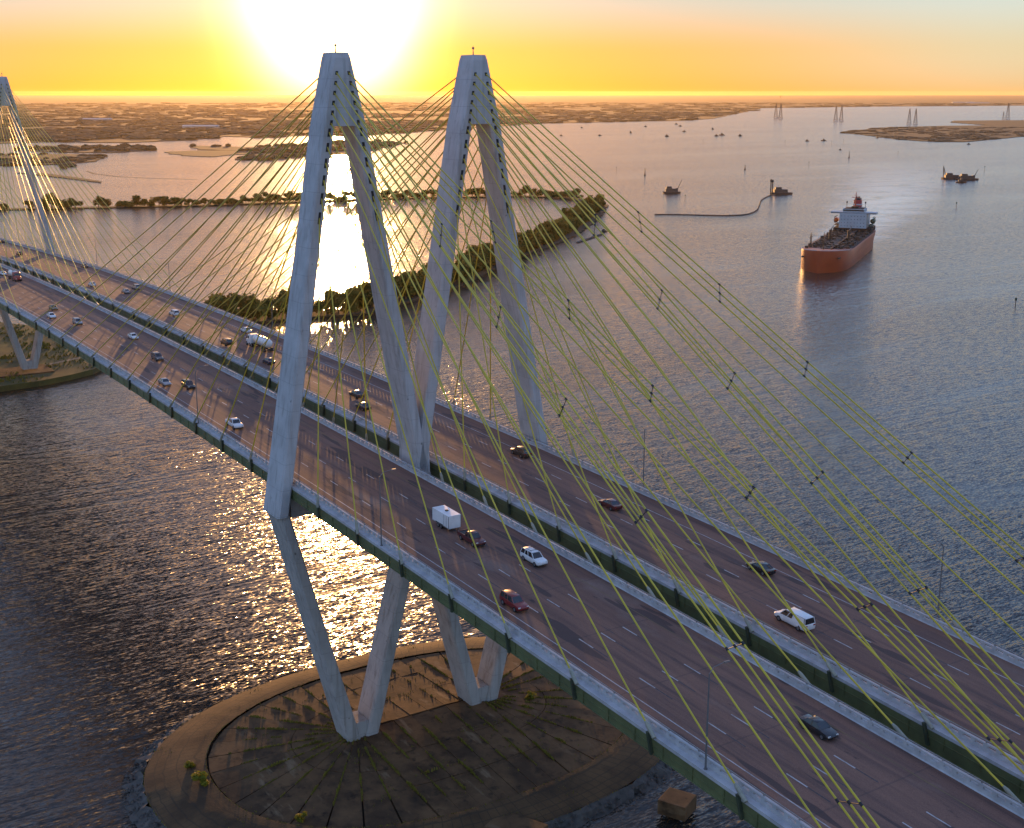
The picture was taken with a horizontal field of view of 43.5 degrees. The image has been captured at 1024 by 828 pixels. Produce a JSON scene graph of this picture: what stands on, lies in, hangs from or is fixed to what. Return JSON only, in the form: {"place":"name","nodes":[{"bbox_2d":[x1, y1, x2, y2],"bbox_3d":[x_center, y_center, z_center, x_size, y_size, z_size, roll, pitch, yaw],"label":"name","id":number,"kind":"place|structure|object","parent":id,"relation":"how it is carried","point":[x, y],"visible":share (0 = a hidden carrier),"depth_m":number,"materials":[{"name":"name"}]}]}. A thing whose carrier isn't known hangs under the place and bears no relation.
{"place":"outdoors","nodes":[
{"label":"outdoors","id":0,"kind":"place"},
{"bbox_2d":[0,322,99,391],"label":"river bank","id":1,"kind":"structure","parent":0,"point":[67,372],"depth_m":581.95,"materials":[{"name":"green plant"}]},
{"bbox_2d":[0,364,53,377],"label":"footing pad","id":2,"kind":"object","parent":1,"relation":"on","point":[41,368],"visible":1,"depth_m":564.98,"materials":[{"name":"concrete"}]},
{"bbox_2d":[0,322,92,382],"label":"bank scrub","id":3,"kind":"object","parent":1,"relation":"on","point":[44,344],"visible":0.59,"depth_m":599.98,"materials":[{"name":"green plant"}]},
{"bbox_2d":[0,154,106,168],"bbox_3d":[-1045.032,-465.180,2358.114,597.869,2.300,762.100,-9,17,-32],"label":"marsh island","id":4,"kind":"structure","parent":0,"point":[57,155],"depth_m":2452.97,"materials":[{"name":"brown soil"}]},
{"bbox_2d":[19,173,101,182],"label":"marsh island","id":5,"kind":"structure","parent":0,"point":[69,177],"depth_m":1881.56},
{"bbox_2d":[16,145,150,152],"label":"marsh island","id":6,"kind":"structure","parent":0,"point":[87,151],"depth_m":2728.60,"materials":[{"name":"plant"}]},
{"bbox_2d":[165,150,252,156],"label":"marsh island","id":7,"kind":"structure","parent":0,"point":[208,153],"depth_m":2622.05,"materials":[{"name":"beige sand"}]},
{"bbox_2d":[1,195,584,209],"bbox_3d":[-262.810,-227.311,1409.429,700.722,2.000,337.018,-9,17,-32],"label":"levee back","id":8,"kind":"object","parent":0,"point":[224,204],"visible":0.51,"depth_m":1428.62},
{"bbox_2d":[22,199,34,208],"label":"tree","id":9,"kind":"object","parent":8,"relation":"on","point":[28,204],"visible":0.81,"depth_m":1377.21,"materials":[{"name":"green plant"}]},
{"bbox_2d":[41,193,60,207],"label":"tree","id":10,"kind":"object","parent":8,"relation":"on","point":[48,199],"visible":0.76,"depth_m":1380.35,"materials":[{"name":"green plant"}]},
{"bbox_2d":[50,199,69,207],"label":"tree","id":11,"kind":"object","parent":8,"relation":"on","point":[63,202],"visible":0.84,"depth_m":1385.04,"materials":[{"name":"green plant"}]},
{"bbox_2d":[66,198,82,207],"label":"tree","id":12,"kind":"object","parent":8,"relation":"on","point":[69,200],"visible":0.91,"depth_m":1383.50,"materials":[{"name":"green plant"}]},
{"bbox_2d":[92,196,102,206],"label":"tree","id":13,"kind":"object","parent":8,"relation":"on","point":[98,198],"visible":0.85,"depth_m":1394.26,"materials":[{"name":"green plant"}]},
{"bbox_2d":[99,197,111,206],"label":"tree","id":14,"kind":"object","parent":8,"relation":"on","point":[107,202],"visible":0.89,"depth_m":1393.54,"materials":[{"name":"green plant"}]},
{"bbox_2d":[115,200,127,206],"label":"tree","id":15,"kind":"object","parent":8,"relation":"on","point":[120,203],"visible":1,"depth_m":1402.85,"materials":[{"name":"green plant"}]},
{"bbox_2d":[131,195,142,205],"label":"tree","id":16,"kind":"object","parent":8,"relation":"on","point":[136,198],"visible":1,"depth_m":1402.93,"materials":[{"name":"green plant"}]},
{"bbox_2d":[149,196,169,205],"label":"tree","id":17,"kind":"object","parent":8,"relation":"on","point":[160,199],"visible":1,"depth_m":1407.14,"materials":[{"name":"green plant"}]},
{"bbox_2d":[170,196,180,204],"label":"tree","id":18,"kind":"object","parent":8,"relation":"on","point":[173,200],"visible":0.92,"depth_m":1412.75,"materials":[{"name":"green plant"}]},
{"bbox_2d":[225,198,237,203],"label":"tree","id":19,"kind":"object","parent":8,"relation":"on","point":[232,201],"visible":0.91,"depth_m":1433.85,"materials":[{"name":"green plant"}]},
{"bbox_2d":[252,192,268,202],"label":"tree","id":20,"kind":"object","parent":8,"relation":"on","point":[265,194],"visible":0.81,"depth_m":1450.82,"materials":[{"name":"green plant"}]},
{"bbox_2d":[286,191,301,201],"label":"tree","id":21,"kind":"object","parent":8,"relation":"on","point":[297,194],"visible":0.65,"depth_m":1462.18,"materials":[{"name":"green plant"}]},
{"bbox_2d":[519,185,530,195],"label":"tree","id":22,"kind":"object","parent":8,"relation":"on","point":[523,190],"visible":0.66,"depth_m":1542.93,"materials":[{"name":"green plant"}]},
{"bbox_2d":[531,188,542,195],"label":"tree","id":23,"kind":"object","parent":8,"relation":"on","point":[536,192],"visible":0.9,"depth_m":1537.71,"materials":[{"name":"green plant"}]},
{"bbox_2d":[569,188,580,197],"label":"tree","id":24,"kind":"object","parent":8,"relation":"on","point":[578,190],"visible":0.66,"depth_m":1508.47,"materials":[{"name":"green plant"}]},
{"bbox_2d":[189,142,403,160],"bbox_3d":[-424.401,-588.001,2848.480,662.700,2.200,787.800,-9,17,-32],"label":"marsh island","id":25,"kind":"structure","parent":0,"point":[228,148],"depth_m":2848.41,"materials":[{"name":"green plant"}]},
{"bbox_2d":[122,636,671,827],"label":"island bank","id":26,"kind":"structure","parent":0,"point":[628,792],"depth_m":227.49,"materials":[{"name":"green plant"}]},
{"bbox_2d":[121,636,673,827],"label":"riprap stones","id":27,"kind":"object","parent":26,"relation":"on","point":[155,825],"visible":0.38,"depth_m":230.02,"materials":[{"name":"grey stone"}]},
{"bbox_2d":[144,637,659,827],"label":"island rim","id":28,"kind":"object","parent":26,"relation":"on","point":[178,795],"visible":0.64,"depth_m":229.72,"materials":[{"name":"concrete"}]},
{"bbox_2d":[183,760,195,768],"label":"shrub","id":29,"kind":"object","parent":28,"relation":"on","point":[188,764],"visible":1,"depth_m":233.20,"materials":[{"name":"green plant"}]},
{"bbox_2d":[190,771,208,786],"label":"shrub","id":30,"kind":"object","parent":28,"relation":"on","point":[201,777],"visible":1,"depth_m":227.54,"materials":[{"name":"green plant"}]},
{"bbox_2d":[206,649,621,827],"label":"island paving","id":31,"kind":"structure","parent":0,"point":[407,803],"depth_m":238.84,"materials":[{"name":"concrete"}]},
{"bbox_2d":[294,811,306,822],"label":"shrub","id":32,"kind":"object","parent":31,"relation":"on","point":[300,817],"visible":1,"depth_m":216.09,"materials":[{"name":"green plant"}]},
{"bbox_2d":[0,43,1023,827],"bbox_3d":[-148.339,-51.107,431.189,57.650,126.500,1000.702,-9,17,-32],"label":"cable stayed bridge","id":33,"kind":"structure","parent":31,"relation":"on","point":[632,661],"depth_m":200.57,"materials":[{"name":"grey concrete"}]},
{"bbox_2d":[8,269,21,281],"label":"tanker truck","id":34,"kind":"object","parent":33,"relation":"on","point":[14,274],"visible":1,"depth_m":460.16,"materials":[{"name":"white metal"}]},
{"bbox_2d":[72,317,82,324],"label":"car","id":35,"kind":"object","parent":33,"relation":"on","point":[75,320],"visible":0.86,"depth_m":367.93,"materials":[{"name":"silver metal"}]},
{"bbox_2d":[151,351,163,360],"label":"car","id":36,"kind":"object","parent":33,"relation":"on","point":[156,356],"visible":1,"depth_m":319.64,"materials":[{"name":"grey metal"}]},
{"bbox_2d":[158,377,170,385],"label":"car","id":37,"kind":"object","parent":33,"relation":"on","point":[165,381],"visible":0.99,"depth_m":293.51,"materials":[{"name":"silver metal"}]},
{"bbox_2d":[169,309,179,315],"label":"car","id":38,"kind":"object","parent":33,"relation":"on","point":[174,312],"visible":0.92,"depth_m":382.01,"materials":[{"name":"white metal"}]},
{"bbox_2d":[181,379,195,389],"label":"car","id":39,"kind":"object","parent":33,"relation":"on","point":[188,384],"visible":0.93,"depth_m":290.41,"materials":[{"name":"black metal"}]},
{"bbox_2d":[195,365,207,423],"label":"street lamp","id":40,"kind":"object","parent":33,"relation":"on","point":[196,394],"visible":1,"depth_m":260.22,"materials":[{"name":"metal"}]},
{"bbox_2d":[220,338,232,345],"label":"car","id":41,"kind":"object","parent":33,"relation":"on","point":[226,341],"visible":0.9,"depth_m":337.85,"materials":[{"name":"grey metal"}]},
{"bbox_2d":[225,417,243,429],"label":"pickup truck","id":42,"kind":"object","parent":33,"relation":"on","point":[234,423],"visible":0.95,"depth_m":258.35,"materials":[{"name":"white metal"}]},
{"bbox_2d":[246,331,273,351],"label":"tanker truck","id":43,"kind":"object","parent":33,"relation":"on","point":[251,338],"visible":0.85,"depth_m":332.49,"materials":[{"name":"white metal"}]},
{"bbox_2d":[262,357,274,364],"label":"car","id":44,"kind":"object","parent":33,"relation":"on","point":[268,360],"visible":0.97,"depth_m":315.82,"materials":[{"name":"grey metal"}]},
{"bbox_2d":[349,390,363,397],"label":"car","id":45,"kind":"object","parent":33,"relation":"on","point":[357,393],"visible":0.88,"depth_m":283.48,"materials":[{"name":"silver metal"}]},
{"bbox_2d":[355,402,370,410],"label":"car","id":46,"kind":"object","parent":33,"relation":"on","point":[362,406],"visible":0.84,"depth_m":272.98,"materials":[{"name":"metal"}]},
{"bbox_2d":[379,469,395,545],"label":"street lamp","id":47,"kind":"object","parent":33,"relation":"on","point":[380,509],"visible":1,"depth_m":194.85,"materials":[{"name":"metal"}]},
{"bbox_2d":[432,505,460,532],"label":"cargo trailer","id":48,"kind":"object","parent":33,"relation":"on","point":[448,518],"visible":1,"depth_m":202.96,"materials":[{"name":"metal"}]},
{"bbox_2d":[457,529,485,546],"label":"pickup truck","id":49,"kind":"object","parent":33,"relation":"on","point":[464,534],"visible":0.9,"depth_m":197.36,"materials":[{"name":"red metal"}]},
{"bbox_2d":[499,589,528,611],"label":"car","id":50,"kind":"object","parent":33,"relation":"on","point":[513,600],"visible":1,"depth_m":174.40,"materials":[{"name":"red metal"}]},
{"bbox_2d":[510,445,531,457],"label":"car","id":51,"kind":"object","parent":33,"relation":"on","point":[521,451],"visible":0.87,"depth_m":241.06,"materials":[{"name":"metal"}]},
{"bbox_2d":[520,546,547,566],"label":"car","id":52,"kind":"object","parent":33,"relation":"on","point":[533,556],"visible":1,"depth_m":190.04,"materials":[{"name":"white metal"}]},
{"bbox_2d":[598,498,621,510],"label":"car","id":53,"kind":"object","parent":33,"relation":"on","point":[611,504],"visible":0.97,"depth_m":213.61,"materials":[{"name":"red metal"}]},
{"bbox_2d":[632,427,644,489],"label":"street lamp","id":54,"kind":"object","parent":33,"relation":"on","point":[643,456],"visible":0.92,"depth_m":221.52,"materials":[{"name":"metal"}]},
{"bbox_2d":[703,660,729,769],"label":"street lamp","id":55,"kind":"object","parent":33,"relation":"on","point":[706,744],"visible":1,"depth_m":134.59,"materials":[{"name":"metal"}]},
{"bbox_2d":[746,560,775,575],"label":"car","id":56,"kind":"object","parent":33,"relation":"on","point":[767,567],"visible":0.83,"depth_m":187.76,"materials":[{"name":"metal"}]},
{"bbox_2d":[774,607,814,631],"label":"van","id":57,"kind":"object","parent":33,"relation":"on","point":[807,620],"visible":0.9,"depth_m":169.96,"materials":[{"name":"white metal"}]},
{"bbox_2d":[798,714,838,739],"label":"car","id":58,"kind":"object","parent":33,"relation":"on","point":[822,729],"visible":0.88,"depth_m":143.42,"materials":[{"name":"black metal"}]},
{"bbox_2d":[930,543,943,622],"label":"street lamp","id":59,"kind":"object","parent":33,"relation":"on","point":[940,577],"visible":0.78,"depth_m":170.54,"materials":[{"name":"metal"}]},
{"bbox_2d":[524,690,536,699],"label":"shrub","id":60,"kind":"object","parent":31,"relation":"on","point":[531,695],"visible":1,"depth_m":258.12,"materials":[{"name":"green plant"}]},
{"bbox_2d":[241,204,608,323],"bbox_3d":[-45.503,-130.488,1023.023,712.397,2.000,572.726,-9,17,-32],"label":"levee","id":61,"kind":"structure","parent":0,"point":[573,233],"depth_m":788.71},
{"bbox_2d":[201,293,226,310],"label":"tree","id":62,"kind":"object","parent":61,"relation":"on","point":[222,299],"visible":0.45,"depth_m":689.37,"materials":[{"name":"green plant"}]},
{"bbox_2d":[222,298,242,318],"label":"tree","id":63,"kind":"object","parent":61,"relation":"on","point":[236,310],"visible":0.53,"depth_m":695.74,"materials":[{"name":"green plant"}]},
{"bbox_2d":[226,293,259,310],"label":"tree","id":64,"kind":"object","parent":61,"relation":"on","point":[247,299],"visible":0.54,"depth_m":704.45,"materials":[{"name":"green plant"}]},
{"bbox_2d":[239,303,252,319],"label":"tree","id":65,"kind":"object","parent":61,"relation":"on","point":[244,310],"visible":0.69,"depth_m":700.85,"materials":[{"name":"green plant"}]},
{"bbox_2d":[250,300,270,318],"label":"tree","id":66,"kind":"object","parent":61,"relation":"on","point":[261,310],"visible":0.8,"depth_m":703.60,"materials":[{"name":"green plant"}]},
{"bbox_2d":[262,296,274,315],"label":"tree","id":67,"kind":"object","parent":61,"relation":"on","point":[267,301],"visible":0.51,"depth_m":713.05,"materials":[{"name":"green plant"}]},
{"bbox_2d":[267,307,280,317],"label":"tree","id":68,"kind":"object","parent":61,"relation":"on","point":[274,312],"visible":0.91,"depth_m":708.90,"materials":[{"name":"green plant"}]},
{"bbox_2d":[273,289,288,314],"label":"tree","id":69,"kind":"object","parent":61,"relation":"on","point":[281,293],"visible":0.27,"depth_m":717.97,"materials":[{"name":"green plant"}]},
{"bbox_2d":[275,297,287,316],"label":"tree","id":70,"kind":"object","parent":61,"relation":"on","point":[278,305],"visible":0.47,"depth_m":706.44,"materials":[{"name":"green plant"}]},
{"bbox_2d":[320,298,335,314],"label":"tree","id":71,"kind":"object","parent":61,"relation":"on","point":[323,304],"visible":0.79,"depth_m":718.85,"materials":[{"name":"green plant"}]},
{"bbox_2d":[324,288,340,308],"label":"tree","id":72,"kind":"object","parent":61,"relation":"on","point":[327,292],"visible":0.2,"depth_m":731.01,"materials":[{"name":"green plant"}]},
{"bbox_2d":[324,293,348,312],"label":"tree","id":73,"kind":"object","parent":61,"relation":"on","point":[338,299],"visible":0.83,"depth_m":720.59,"materials":[{"name":"green plant"}]},
{"bbox_2d":[341,285,360,311],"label":"tree","id":74,"kind":"object","parent":61,"relation":"on","point":[353,294],"visible":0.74,"depth_m":725.06,"materials":[{"name":"green plant"}]},
{"bbox_2d":[358,281,372,309],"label":"tree","id":75,"kind":"object","parent":61,"relation":"on","point":[367,291],"visible":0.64,"depth_m":730.19,"materials":[{"name":"green plant"}]},
{"bbox_2d":[394,277,402,296],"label":"tree","id":76,"kind":"object","parent":61,"relation":"on","point":[398,283],"visible":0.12,"depth_m":761.82,"materials":[{"name":"green plant"}]},
{"bbox_2d":[397,271,415,298],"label":"tree","id":77,"kind":"object","parent":61,"relation":"on","point":[410,286],"visible":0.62,"depth_m":771.61,"materials":[{"name":"green plant"}]},
{"bbox_2d":[410,270,422,284],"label":"tree","id":78,"kind":"object","parent":61,"relation":"on","point":[413,277],"visible":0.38,"depth_m":790.65,"materials":[{"name":"green plant"}]},
{"bbox_2d":[452,266,465,283],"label":"tree","id":79,"kind":"object","parent":61,"relation":"on","point":[461,271],"visible":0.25,"depth_m":833.82,"materials":[{"name":"green plant"}]},
{"bbox_2d":[454,259,469,281],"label":"tree","id":80,"kind":"object","parent":61,"relation":"on","point":[464,264],"visible":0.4,"depth_m":839.70,"materials":[{"name":"green plant"}]},
{"bbox_2d":[459,253,482,266],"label":"tree","id":81,"kind":"object","parent":61,"relation":"on","point":[474,256],"visible":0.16,"depth_m":877.73,"materials":[{"name":"green plant"}]},
{"bbox_2d":[466,257,478,267],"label":"tree","id":82,"kind":"object","parent":61,"relation":"on","point":[473,262],"visible":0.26,"depth_m":867.09,"materials":[{"name":"green plant"}]},
{"bbox_2d":[465,245,480,254],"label":"tree","id":83,"kind":"object","parent":61,"relation":"on","point":[471,251],"visible":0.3,"depth_m":906.16,"materials":[{"name":"green plant"}]},
{"bbox_2d":[478,252,491,269],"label":"tree","id":84,"kind":"object","parent":61,"relation":"on","point":[486,258],"visible":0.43,"depth_m":897.18,"materials":[{"name":"green plant"}]},
{"bbox_2d":[479,246,495,264],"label":"tree","id":85,"kind":"object","parent":61,"relation":"on","point":[486,250],"visible":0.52,"depth_m":913.21,"materials":[{"name":"green plant"}]},
{"bbox_2d":[516,230,526,250],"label":"tree","id":86,"kind":"object","parent":61,"relation":"on","point":[520,236],"visible":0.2,"depth_m":983.71,"materials":[{"name":"green plant"}]},
{"bbox_2d":[525,230,540,243],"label":"tree","id":87,"kind":"object","parent":61,"relation":"on","point":[530,236],"visible":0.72,"depth_m":1025.16,"materials":[{"name":"green plant"}]},
{"bbox_2d":[547,222,558,238],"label":"tree","id":88,"kind":"object","parent":61,"relation":"on","point":[551,229],"visible":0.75,"depth_m":1075.14,"materials":[{"name":"green plant"}]},
{"bbox_2d":[555,220,568,234],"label":"tree","id":89,"kind":"object","parent":61,"relation":"on","point":[562,225],"visible":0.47,"depth_m":1110.97,"materials":[{"name":"green plant"}]},
{"bbox_2d":[0,106,1023,827],"bbox_3d":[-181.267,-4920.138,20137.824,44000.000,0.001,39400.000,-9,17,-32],"label":"water","id":90,"kind":"structure","parent":0,"point":[146,596],"depth_m":522.57,"materials":[{"name":"blue liquid"}]},
{"bbox_2d":[484,813,547,827],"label":"concrete dolphin","id":91,"kind":"object","parent":90,"relation":"in","point":[512,820],"visible":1,"depth_m":216.44},
{"bbox_2d":[663,180,681,193],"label":"dredge barge","id":92,"kind":"object","parent":90,"relation":"on","point":[669,190],"visible":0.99,"depth_m":1595.62,"materials":[{"name":"metal"}]},
{"bbox_2d":[657,787,696,821],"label":"concrete dolphin","id":93,"kind":"object","parent":90,"relation":"in","point":[677,804],"visible":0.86,"depth_m":222.16},
{"bbox_2d":[654,194,775,215],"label":"floating pipeline","id":94,"kind":"object","parent":90,"relation":"on","point":[720,215],"visible":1,"depth_m":1317.82,"materials":[{"name":"metal"}]},
{"bbox_2d":[770,179,792,194],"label":"dredge barge","id":95,"kind":"object","parent":90,"relation":"on","point":[778,191],"visible":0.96,"depth_m":1581.58,"materials":[{"name":"metal"}]},
{"bbox_2d":[801,192,877,272],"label":"tanker ship","id":96,"kind":"object","parent":90,"relation":"on","point":[845,243],"visible":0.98,"depth_m":959.87,"materials":[{"name":"orange metal"}]},
{"bbox_2d":[941,166,958,178],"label":"dredge barge","id":97,"kind":"object","parent":90,"relation":"on","point":[949,176],"visible":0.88,"depth_m":1857.46,"materials":[{"name":"metal"}]},
{"bbox_2d":[956,170,978,179],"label":"dredge barge","id":98,"kind":"object","parent":90,"relation":"on","point":[967,177],"visible":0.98,"depth_m":1841.04,"materials":[{"name":"metal"}]},
{"bbox_2d":[0,95,1023,143],"bbox_3d":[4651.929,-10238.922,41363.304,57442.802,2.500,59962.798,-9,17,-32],"label":"shore","id":99,"kind":"structure","parent":0,"point":[661,100],"depth_m":17417.90,"materials":[{"name":"brown soil"}]},
{"bbox_2d":[83,118,112,119],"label":"shed","id":100,"kind":"structure","parent":99,"relation":"on","point":[99,118],"depth_m":5615.97,"materials":[{"name":"white metal"}]},
{"bbox_2d":[182,125,219,127],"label":"shed","id":101,"kind":"structure","parent":99,"relation":"on","point":[184,126],"depth_m":4436.46,"materials":[{"name":"white metal"}]},
{"bbox_2d":[0,102,1023,167],"bbox_3d":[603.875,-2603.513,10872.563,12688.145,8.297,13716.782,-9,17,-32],"label":"woodland","id":102,"kind":"object","parent":99,"relation":"on","point":[132,129],"visible":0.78,"depth_m":5336.36,"materials":[{"name":"green plant"}]},
{"bbox_2d":[0,0,1023,94],"label":"sky","id":103,"kind":"structure","parent":0,"point":[48,47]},
{"bbox_2d":[847,120,1023,141],"bbox_3d":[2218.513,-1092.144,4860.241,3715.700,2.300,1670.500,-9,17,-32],"label":"marsh island","id":104,"kind":"structure","parent":0,"point":[992,124],"depth_m":4301.20,"materials":[{"name":"brown plant"}]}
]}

